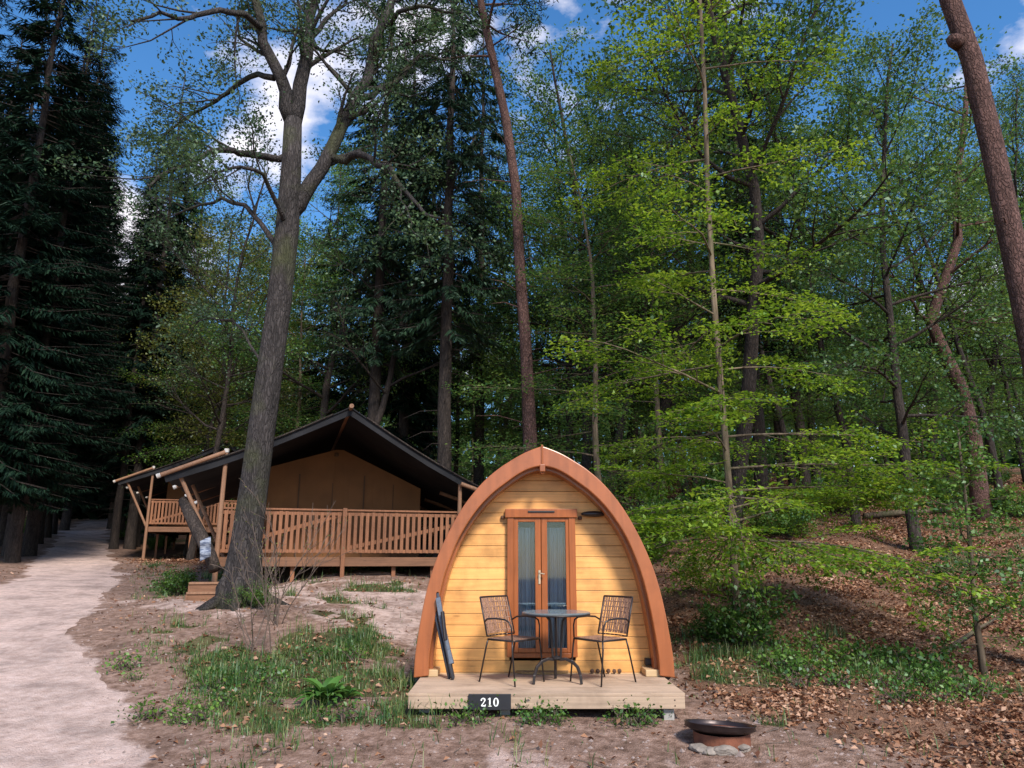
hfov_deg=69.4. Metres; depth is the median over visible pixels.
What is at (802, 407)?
beech tree
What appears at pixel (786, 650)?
weed
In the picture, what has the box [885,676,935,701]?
weed
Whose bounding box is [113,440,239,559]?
safari tent
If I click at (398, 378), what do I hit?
woodland tree
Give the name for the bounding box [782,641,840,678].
weed
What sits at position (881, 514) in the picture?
fallen log
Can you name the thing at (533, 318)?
woodland tree
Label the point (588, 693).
wooden deck
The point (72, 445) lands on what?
spruce tree
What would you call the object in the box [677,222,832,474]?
woodland tree
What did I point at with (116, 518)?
spruce tree
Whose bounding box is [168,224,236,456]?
spruce tree
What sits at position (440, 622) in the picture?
folded chair
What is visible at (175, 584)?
shrub
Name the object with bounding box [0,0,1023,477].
sky
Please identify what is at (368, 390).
woodland tree
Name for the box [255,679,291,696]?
weed
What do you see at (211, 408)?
spring tree
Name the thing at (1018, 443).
beech tree
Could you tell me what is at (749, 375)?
woodland tree
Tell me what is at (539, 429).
beech tree
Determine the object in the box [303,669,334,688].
weed
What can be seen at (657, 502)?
shrub
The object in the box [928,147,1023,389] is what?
woodland tree
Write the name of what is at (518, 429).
beech tree
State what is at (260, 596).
shrub
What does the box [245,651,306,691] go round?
weed
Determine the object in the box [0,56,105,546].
spruce tree
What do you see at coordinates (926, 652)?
weed
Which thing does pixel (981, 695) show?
weed
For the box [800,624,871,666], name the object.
weed
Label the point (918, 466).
shrub
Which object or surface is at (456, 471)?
woodland tree
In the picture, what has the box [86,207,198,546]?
spruce tree
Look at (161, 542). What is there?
shrub
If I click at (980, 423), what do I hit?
woodland tree
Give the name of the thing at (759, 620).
shrub
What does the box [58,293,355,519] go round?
distant woodland
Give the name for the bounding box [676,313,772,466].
woodland tree
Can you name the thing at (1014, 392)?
beech tree
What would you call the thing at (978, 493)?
crooked pine
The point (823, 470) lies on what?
thin crowned tree
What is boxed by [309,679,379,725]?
weed
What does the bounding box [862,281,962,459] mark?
woodland tree
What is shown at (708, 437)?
beech tree
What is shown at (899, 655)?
weed
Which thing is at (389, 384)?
thin crowned tree
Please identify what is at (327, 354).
spring tree
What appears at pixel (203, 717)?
weed
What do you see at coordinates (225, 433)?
spring tree
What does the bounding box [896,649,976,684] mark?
weed
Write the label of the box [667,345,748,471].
woodland tree
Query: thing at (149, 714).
weed
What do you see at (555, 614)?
bistro table
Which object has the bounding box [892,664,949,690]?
weed
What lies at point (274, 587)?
bare bush
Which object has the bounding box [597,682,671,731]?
weed
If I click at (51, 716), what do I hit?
path
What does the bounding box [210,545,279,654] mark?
bare bush
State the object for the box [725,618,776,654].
weed
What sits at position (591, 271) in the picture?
woodland tree
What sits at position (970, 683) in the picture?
weed
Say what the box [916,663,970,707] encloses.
weed
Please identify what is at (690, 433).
thin crowned tree
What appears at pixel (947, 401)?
woodland tree
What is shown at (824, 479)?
shrub
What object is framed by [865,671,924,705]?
weed
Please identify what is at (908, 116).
woodland tree
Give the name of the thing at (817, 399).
woodland tree
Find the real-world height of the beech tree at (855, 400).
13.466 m
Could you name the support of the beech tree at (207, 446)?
on the ground at (804, 751)
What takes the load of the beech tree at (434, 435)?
on the ground at (804, 751)
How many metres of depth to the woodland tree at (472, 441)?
56.14 m
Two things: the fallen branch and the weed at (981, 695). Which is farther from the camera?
the fallen branch
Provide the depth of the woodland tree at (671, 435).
37.48 m
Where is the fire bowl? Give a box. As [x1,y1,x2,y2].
[684,719,756,750]
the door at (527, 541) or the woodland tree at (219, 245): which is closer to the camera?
the door at (527, 541)
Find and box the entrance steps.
[185,582,218,600]
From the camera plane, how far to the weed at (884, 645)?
9.74 m
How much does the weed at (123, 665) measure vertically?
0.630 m
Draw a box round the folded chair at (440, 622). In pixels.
[435,592,454,679]
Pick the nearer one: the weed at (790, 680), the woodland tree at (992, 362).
the weed at (790, 680)
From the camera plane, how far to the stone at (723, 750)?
6.02 m
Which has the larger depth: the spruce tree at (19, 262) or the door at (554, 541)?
the spruce tree at (19, 262)
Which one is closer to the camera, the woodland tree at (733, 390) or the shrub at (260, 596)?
the shrub at (260, 596)
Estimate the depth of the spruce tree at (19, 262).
23.61 m
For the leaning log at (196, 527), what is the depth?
14.57 m
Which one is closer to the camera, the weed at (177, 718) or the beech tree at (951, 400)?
the weed at (177, 718)
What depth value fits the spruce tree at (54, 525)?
41.40 m
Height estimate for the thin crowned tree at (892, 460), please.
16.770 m
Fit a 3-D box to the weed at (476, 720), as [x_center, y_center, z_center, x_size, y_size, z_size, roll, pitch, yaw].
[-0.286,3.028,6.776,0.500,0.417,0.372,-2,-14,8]
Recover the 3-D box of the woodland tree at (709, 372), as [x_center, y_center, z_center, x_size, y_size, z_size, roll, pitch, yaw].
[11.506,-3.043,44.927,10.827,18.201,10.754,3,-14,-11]
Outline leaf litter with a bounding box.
[0,474,1023,767]
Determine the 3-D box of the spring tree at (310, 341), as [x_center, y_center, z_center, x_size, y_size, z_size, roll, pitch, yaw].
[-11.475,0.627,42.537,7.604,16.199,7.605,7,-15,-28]
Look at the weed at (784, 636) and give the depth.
9.90 m
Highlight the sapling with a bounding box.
[857,413,1023,674]
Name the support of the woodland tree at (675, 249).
on the ground at (804, 751)
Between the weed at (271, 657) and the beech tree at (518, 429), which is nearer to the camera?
the weed at (271, 657)
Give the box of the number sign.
[468,694,510,709]
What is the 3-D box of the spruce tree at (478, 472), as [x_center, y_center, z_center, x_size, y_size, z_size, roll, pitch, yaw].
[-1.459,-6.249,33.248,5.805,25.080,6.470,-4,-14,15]
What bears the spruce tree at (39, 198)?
on the ground at (804, 751)
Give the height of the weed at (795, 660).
0.867 m
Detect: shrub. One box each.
[119,524,144,541]
[143,533,178,549]
[146,566,198,595]
[223,578,277,607]
[626,487,699,554]
[660,456,738,535]
[682,602,746,645]
[690,570,803,652]
[695,452,770,499]
[739,475,827,536]
[786,465,834,485]
[805,458,875,512]
[870,472,898,495]
[894,450,937,477]
[918,467,969,506]
[962,455,1017,484]
[965,476,1023,517]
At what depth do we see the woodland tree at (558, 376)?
29.94 m
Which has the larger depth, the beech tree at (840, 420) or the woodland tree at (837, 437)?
the woodland tree at (837, 437)
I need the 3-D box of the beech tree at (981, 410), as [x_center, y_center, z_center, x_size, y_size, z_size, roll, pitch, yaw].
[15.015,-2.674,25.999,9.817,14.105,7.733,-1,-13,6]
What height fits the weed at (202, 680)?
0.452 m
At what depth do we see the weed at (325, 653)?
9.27 m
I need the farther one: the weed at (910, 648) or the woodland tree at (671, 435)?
the woodland tree at (671, 435)
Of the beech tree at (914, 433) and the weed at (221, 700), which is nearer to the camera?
the weed at (221, 700)
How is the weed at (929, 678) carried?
on the ground at (804, 751)
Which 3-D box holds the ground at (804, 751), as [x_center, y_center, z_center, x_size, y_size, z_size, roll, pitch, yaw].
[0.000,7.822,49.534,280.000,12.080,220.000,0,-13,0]
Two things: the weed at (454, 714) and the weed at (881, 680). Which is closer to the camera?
the weed at (454, 714)
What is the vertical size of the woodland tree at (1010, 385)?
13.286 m
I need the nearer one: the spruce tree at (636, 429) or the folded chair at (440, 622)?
the folded chair at (440, 622)
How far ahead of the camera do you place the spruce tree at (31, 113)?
28.88 m
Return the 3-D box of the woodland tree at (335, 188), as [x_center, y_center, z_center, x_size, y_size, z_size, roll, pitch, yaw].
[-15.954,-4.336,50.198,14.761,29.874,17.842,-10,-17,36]
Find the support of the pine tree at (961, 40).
on the ground at (804, 751)
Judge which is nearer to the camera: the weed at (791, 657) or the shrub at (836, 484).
the weed at (791, 657)
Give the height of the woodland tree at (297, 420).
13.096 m
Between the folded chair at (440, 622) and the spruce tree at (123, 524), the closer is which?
the folded chair at (440, 622)
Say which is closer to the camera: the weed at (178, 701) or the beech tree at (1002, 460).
the weed at (178, 701)
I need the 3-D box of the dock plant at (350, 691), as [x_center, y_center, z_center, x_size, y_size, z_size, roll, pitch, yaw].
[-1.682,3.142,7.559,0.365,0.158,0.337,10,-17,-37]
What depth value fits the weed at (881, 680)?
8.34 m
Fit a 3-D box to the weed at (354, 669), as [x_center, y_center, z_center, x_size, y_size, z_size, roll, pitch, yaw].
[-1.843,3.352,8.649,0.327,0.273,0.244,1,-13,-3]
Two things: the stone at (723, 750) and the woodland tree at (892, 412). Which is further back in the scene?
the woodland tree at (892, 412)
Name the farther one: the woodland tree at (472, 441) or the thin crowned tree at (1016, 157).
the woodland tree at (472, 441)
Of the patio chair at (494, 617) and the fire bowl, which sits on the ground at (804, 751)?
the fire bowl
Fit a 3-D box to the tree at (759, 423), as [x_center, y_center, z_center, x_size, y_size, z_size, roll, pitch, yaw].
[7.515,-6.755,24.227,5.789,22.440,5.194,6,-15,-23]
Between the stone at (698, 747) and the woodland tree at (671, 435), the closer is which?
the stone at (698, 747)
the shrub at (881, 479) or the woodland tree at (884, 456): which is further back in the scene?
the woodland tree at (884, 456)
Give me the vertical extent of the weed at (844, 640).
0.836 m
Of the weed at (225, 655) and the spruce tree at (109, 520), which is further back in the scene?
the spruce tree at (109, 520)
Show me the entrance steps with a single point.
(198, 591)
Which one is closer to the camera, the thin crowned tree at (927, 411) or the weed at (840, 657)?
the weed at (840, 657)
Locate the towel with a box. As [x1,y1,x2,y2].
[200,537,210,560]
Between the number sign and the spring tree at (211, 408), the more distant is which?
the spring tree at (211, 408)
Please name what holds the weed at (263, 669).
on the ground at (804, 751)
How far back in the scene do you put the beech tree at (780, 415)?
25.41 m
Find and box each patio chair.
[478,595,544,686]
[570,595,636,686]
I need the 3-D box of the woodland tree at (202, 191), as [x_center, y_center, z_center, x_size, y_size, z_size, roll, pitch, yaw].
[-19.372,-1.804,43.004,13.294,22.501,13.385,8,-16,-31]
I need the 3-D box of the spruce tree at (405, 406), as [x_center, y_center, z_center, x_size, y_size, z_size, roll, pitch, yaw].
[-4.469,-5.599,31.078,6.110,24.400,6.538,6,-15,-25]
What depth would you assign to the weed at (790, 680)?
8.36 m
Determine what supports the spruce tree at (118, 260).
on the ground at (804, 751)
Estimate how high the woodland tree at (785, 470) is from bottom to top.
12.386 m
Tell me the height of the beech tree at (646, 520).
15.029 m
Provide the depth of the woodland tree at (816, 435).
55.54 m
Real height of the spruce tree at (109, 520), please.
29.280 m
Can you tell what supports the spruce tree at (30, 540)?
on the ground at (804, 751)
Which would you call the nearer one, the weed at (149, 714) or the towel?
the weed at (149, 714)
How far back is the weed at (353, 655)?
9.30 m
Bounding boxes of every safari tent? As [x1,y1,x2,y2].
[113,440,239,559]
[156,404,478,581]
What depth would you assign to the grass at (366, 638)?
8.77 m
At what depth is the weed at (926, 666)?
8.47 m
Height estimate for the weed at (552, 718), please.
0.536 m
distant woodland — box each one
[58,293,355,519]
[341,288,1023,483]
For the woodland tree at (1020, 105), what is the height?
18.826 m
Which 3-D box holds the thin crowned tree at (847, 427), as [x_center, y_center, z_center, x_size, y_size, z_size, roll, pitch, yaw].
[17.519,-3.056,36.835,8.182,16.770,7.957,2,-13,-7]
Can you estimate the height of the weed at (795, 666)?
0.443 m
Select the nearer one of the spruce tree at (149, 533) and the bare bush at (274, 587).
the bare bush at (274, 587)
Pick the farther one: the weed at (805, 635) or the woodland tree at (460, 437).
the woodland tree at (460, 437)
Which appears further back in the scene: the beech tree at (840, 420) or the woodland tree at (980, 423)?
the woodland tree at (980, 423)
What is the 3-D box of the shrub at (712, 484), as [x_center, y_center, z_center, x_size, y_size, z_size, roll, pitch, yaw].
[4.695,2.975,18.701,2.107,2.064,2.674,-4,-14,17]
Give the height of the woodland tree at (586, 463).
18.174 m
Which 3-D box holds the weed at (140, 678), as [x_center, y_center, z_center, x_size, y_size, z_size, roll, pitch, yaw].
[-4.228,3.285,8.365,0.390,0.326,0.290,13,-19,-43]
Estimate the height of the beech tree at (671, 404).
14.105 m
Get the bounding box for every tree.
[0,0,23,254]
[0,0,125,511]
[0,0,137,562]
[0,7,127,556]
[0,14,78,375]
[0,24,38,251]
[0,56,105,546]
[0,98,78,517]
[1,9,139,556]
[26,66,136,543]
[38,0,512,610]
[44,122,130,537]
[52,195,127,533]
[58,155,131,529]
[71,200,127,517]
[81,165,187,548]
[85,158,305,460]
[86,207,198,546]
[91,71,221,549]
[91,145,170,528]
[94,144,191,539]
[97,208,141,517]
[102,149,215,537]
[103,256,246,546]
[107,253,319,556]
[124,226,310,536]
[127,208,315,548]
[133,129,335,559]
[153,113,466,422]
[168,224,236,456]
[169,242,335,447]
[181,138,403,535]
[207,240,365,516]
[245,256,368,429]
[278,164,370,427]
[285,249,418,423]
[294,0,461,427]
[296,93,549,424]
[301,256,439,435]
[311,330,424,446]
[325,9,481,462]
[342,254,465,449]
[361,0,542,542]
[381,351,474,459]
[388,93,475,521]
[388,227,551,481]
[388,249,520,479]
[403,0,582,451]
[424,346,471,479]
[433,26,536,484]
[434,123,576,472]
[441,114,739,513]
[451,75,677,459]
[451,192,624,475]
[451,312,544,478]
[451,361,520,481]
[453,5,709,471]
[453,241,632,455]
[469,256,629,471]
[483,109,723,494]
[488,307,581,443]
[488,326,580,442]
[509,263,663,481]
[528,0,871,506]
[529,22,808,493]
[539,0,980,527]
[540,164,780,502]
[540,306,649,421]
[542,0,1023,638]
[542,284,606,472]
[545,134,795,515]
[547,384,606,462]
[557,103,763,492]
[573,84,743,482]
[574,104,739,495]
[577,254,703,464]
[581,111,674,480]
[598,387,674,476]
[602,243,773,487]
[602,248,726,473]
[638,244,786,473]
[639,148,888,492]
[645,113,857,486]
[647,206,744,463]
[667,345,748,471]
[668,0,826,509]
[673,48,986,526]
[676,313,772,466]
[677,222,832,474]
[691,281,785,472]
[705,107,930,485]
[719,5,860,488]
[729,329,883,465]
[732,334,832,472]
[748,0,1023,551]
[767,337,859,470]
[770,23,1012,479]
[771,203,960,471]
[777,301,826,471]
[781,178,934,458]
[785,270,892,460]
[787,366,875,468]
[813,263,926,468]
[814,304,928,467]
[819,104,1023,489]
[836,169,992,481]
[842,318,952,446]
[852,320,959,458]
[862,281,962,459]
[872,58,1023,482]
[872,370,953,458]
[904,283,1023,457]
[906,276,1023,466]
[909,48,1023,356]
[910,322,1005,466]
[911,336,1020,457]
[914,237,1023,481]
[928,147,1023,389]
[937,281,1023,407]
[939,0,1023,373]
[947,260,1023,433]
[950,79,1023,297]
[959,335,1023,451]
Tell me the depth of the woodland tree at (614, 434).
32.57 m
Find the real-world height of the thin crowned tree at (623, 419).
16.770 m
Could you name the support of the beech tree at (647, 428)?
on the ground at (804, 751)
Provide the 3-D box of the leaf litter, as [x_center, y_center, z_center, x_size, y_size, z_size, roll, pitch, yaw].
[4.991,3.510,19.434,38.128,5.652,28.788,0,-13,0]
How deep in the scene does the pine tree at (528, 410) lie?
19.31 m
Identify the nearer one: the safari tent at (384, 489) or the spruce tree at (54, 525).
the safari tent at (384, 489)
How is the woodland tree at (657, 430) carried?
on the ground at (804, 751)
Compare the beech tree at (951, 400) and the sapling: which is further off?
the beech tree at (951, 400)
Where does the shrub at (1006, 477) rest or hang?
on the ground at (804, 751)
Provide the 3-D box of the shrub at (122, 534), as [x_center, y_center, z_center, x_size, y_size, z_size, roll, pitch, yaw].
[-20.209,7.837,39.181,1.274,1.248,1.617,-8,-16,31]
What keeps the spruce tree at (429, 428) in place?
on the ground at (804, 751)
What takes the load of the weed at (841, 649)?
on the ground at (804, 751)
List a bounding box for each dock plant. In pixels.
[292,675,348,706]
[338,685,363,697]
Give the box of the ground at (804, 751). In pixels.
[0,467,1023,767]
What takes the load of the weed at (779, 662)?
on the ground at (804, 751)
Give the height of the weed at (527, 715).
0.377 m
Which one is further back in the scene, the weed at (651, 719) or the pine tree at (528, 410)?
the pine tree at (528, 410)
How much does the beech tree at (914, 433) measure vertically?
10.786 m
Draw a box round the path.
[0,518,122,767]
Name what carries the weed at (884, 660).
on the ground at (804, 751)
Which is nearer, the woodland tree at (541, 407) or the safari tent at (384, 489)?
the safari tent at (384, 489)
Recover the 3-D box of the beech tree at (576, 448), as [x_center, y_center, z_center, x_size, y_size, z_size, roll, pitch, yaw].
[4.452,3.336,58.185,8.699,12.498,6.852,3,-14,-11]
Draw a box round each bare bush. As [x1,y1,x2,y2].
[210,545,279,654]
[229,478,357,626]
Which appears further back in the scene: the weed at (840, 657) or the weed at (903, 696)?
the weed at (840, 657)
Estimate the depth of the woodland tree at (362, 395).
55.48 m
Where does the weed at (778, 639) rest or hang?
on the ground at (804, 751)
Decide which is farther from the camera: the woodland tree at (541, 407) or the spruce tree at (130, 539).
the woodland tree at (541, 407)
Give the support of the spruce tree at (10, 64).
on the ground at (804, 751)
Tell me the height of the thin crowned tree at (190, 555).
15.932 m
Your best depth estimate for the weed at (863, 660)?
9.05 m
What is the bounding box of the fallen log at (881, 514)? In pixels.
[863,508,947,518]
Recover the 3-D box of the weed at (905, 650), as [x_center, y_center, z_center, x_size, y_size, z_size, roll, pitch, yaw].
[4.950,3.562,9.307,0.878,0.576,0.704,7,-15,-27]
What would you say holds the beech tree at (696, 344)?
on the ground at (804, 751)
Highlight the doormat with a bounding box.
[516,670,567,674]
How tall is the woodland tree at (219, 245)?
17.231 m
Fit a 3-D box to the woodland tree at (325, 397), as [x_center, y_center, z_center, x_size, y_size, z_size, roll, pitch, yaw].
[-6.521,-2.931,29.798,9.671,19.572,11.690,-6,-15,24]
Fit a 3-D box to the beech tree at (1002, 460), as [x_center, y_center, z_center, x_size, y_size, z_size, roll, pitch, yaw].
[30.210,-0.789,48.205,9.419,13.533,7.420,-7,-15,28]
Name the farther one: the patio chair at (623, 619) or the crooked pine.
the crooked pine
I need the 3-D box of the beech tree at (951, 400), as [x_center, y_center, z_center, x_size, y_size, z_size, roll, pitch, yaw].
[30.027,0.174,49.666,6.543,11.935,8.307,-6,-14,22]
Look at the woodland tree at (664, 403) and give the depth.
22.79 m
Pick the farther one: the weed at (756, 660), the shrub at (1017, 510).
the shrub at (1017, 510)
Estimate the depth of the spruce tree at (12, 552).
24.75 m
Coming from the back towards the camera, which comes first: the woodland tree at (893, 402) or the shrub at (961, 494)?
the woodland tree at (893, 402)
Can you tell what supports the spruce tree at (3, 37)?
on the ground at (804, 751)
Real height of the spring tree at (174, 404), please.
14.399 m
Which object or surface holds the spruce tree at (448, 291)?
on the ground at (804, 751)
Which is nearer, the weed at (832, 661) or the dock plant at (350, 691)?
the dock plant at (350, 691)
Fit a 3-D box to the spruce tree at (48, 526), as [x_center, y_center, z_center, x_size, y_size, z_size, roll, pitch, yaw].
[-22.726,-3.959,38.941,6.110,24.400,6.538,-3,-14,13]
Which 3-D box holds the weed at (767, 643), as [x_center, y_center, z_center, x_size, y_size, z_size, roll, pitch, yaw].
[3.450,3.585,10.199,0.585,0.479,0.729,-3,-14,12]
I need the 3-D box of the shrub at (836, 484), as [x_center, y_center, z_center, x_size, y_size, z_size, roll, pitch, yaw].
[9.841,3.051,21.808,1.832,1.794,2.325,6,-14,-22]
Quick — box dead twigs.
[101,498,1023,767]
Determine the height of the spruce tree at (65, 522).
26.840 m
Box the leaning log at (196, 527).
[178,497,220,572]
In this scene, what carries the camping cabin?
on the ground at (804, 751)
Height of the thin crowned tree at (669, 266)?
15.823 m
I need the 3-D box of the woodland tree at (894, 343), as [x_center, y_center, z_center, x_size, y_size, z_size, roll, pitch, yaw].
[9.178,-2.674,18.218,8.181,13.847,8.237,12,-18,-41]
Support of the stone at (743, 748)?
on the ground at (804, 751)
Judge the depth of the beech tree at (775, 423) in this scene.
29.74 m
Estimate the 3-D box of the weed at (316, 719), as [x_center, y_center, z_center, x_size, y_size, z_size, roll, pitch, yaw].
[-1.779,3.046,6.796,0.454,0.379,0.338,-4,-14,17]
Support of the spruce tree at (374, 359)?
on the ground at (804, 751)
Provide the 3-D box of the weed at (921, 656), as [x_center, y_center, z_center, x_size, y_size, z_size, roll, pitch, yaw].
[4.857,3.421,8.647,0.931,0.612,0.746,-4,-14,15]
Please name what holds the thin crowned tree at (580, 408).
on the ground at (804, 751)
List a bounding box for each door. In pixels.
[514,518,544,652]
[541,518,570,652]
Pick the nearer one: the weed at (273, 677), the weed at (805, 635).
the weed at (273, 677)
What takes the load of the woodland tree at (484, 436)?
on the ground at (804, 751)
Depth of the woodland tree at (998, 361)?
50.06 m
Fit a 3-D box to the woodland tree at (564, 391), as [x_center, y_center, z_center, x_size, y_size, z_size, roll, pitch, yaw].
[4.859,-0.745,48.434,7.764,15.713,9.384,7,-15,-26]
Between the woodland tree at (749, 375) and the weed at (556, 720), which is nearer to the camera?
the weed at (556, 720)
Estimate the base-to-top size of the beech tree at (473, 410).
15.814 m
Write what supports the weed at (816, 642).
on the ground at (804, 751)
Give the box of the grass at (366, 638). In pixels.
[121,504,1023,767]
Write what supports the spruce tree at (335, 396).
on the ground at (804, 751)
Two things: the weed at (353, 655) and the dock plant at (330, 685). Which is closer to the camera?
the dock plant at (330, 685)
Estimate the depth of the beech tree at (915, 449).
44.90 m
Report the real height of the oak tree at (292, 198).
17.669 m
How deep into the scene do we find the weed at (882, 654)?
9.66 m
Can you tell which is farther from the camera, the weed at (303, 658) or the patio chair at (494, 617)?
the weed at (303, 658)
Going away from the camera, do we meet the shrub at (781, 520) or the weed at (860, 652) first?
the weed at (860, 652)
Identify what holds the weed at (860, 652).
on the ground at (804, 751)
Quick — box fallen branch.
[870,614,998,666]
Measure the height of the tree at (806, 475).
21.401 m
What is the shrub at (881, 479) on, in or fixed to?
on the ground at (804, 751)
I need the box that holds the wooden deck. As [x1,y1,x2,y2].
[408,674,684,719]
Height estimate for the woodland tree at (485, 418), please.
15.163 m
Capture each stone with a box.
[689,743,706,752]
[702,746,715,755]
[713,745,738,755]
[738,744,750,752]
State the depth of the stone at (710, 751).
6.03 m
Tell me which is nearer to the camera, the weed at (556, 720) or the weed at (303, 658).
the weed at (556, 720)
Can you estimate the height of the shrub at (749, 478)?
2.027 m
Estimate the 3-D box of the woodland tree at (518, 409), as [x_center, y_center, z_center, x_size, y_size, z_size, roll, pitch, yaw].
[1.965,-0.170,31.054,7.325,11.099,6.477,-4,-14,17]
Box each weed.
[96,630,167,674]
[110,672,185,725]
[119,666,152,681]
[160,699,215,726]
[163,682,235,725]
[167,689,200,705]
[185,663,234,693]
[206,687,242,713]
[207,672,260,705]
[219,648,234,659]
[235,656,294,685]
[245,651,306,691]
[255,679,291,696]
[258,646,282,662]
[261,686,295,705]
[283,640,332,664]
[297,690,339,726]
[300,633,341,664]
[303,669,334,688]
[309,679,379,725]
[329,630,373,662]
[342,660,364,674]
[433,693,482,727]
[453,694,500,725]
[507,694,561,725]
[513,679,576,728]
[531,702,571,726]
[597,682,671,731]
[623,698,671,727]
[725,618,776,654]
[740,619,822,675]
[746,630,782,650]
[747,641,793,669]
[754,628,830,680]
[760,645,807,678]
[762,646,836,689]
[763,635,805,654]
[764,631,790,649]
[773,635,819,671]
[777,649,815,675]
[781,623,832,651]
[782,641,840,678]
[794,614,848,655]
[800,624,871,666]
[800,648,842,670]
[805,618,879,661]
[810,655,874,688]
[828,617,879,661]
[829,650,852,666]
[833,636,893,669]
[841,648,890,673]
[852,653,920,689]
[865,642,907,671]
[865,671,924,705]
[867,638,900,663]
[869,622,928,660]
[870,638,915,662]
[872,642,915,666]
[883,643,938,671]
[884,648,966,682]
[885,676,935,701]
[891,643,961,672]
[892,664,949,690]
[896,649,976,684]
[898,660,951,687]
[908,652,961,696]
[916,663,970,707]
[937,656,1014,701]
[943,664,992,696]
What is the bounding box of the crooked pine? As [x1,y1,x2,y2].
[836,16,1023,520]
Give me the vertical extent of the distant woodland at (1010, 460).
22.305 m
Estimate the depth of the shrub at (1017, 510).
19.59 m
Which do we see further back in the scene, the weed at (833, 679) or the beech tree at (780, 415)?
the beech tree at (780, 415)
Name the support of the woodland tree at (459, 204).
on the ground at (804, 751)
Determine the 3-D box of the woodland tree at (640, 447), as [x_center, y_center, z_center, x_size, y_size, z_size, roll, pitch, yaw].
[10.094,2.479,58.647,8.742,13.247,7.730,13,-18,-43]
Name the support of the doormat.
on the wooden deck
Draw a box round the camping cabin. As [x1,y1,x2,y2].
[414,445,674,679]
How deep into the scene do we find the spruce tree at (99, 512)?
63.45 m
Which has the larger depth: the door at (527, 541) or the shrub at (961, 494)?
the shrub at (961, 494)
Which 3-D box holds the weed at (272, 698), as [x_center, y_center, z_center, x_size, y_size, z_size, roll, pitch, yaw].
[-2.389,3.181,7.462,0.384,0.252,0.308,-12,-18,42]
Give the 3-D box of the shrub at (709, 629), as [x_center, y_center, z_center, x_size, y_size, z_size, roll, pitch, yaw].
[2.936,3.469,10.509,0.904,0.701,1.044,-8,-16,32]
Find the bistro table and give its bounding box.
[522,609,589,683]
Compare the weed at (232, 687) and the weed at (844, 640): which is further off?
the weed at (844, 640)
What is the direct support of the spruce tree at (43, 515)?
on the ground at (804, 751)

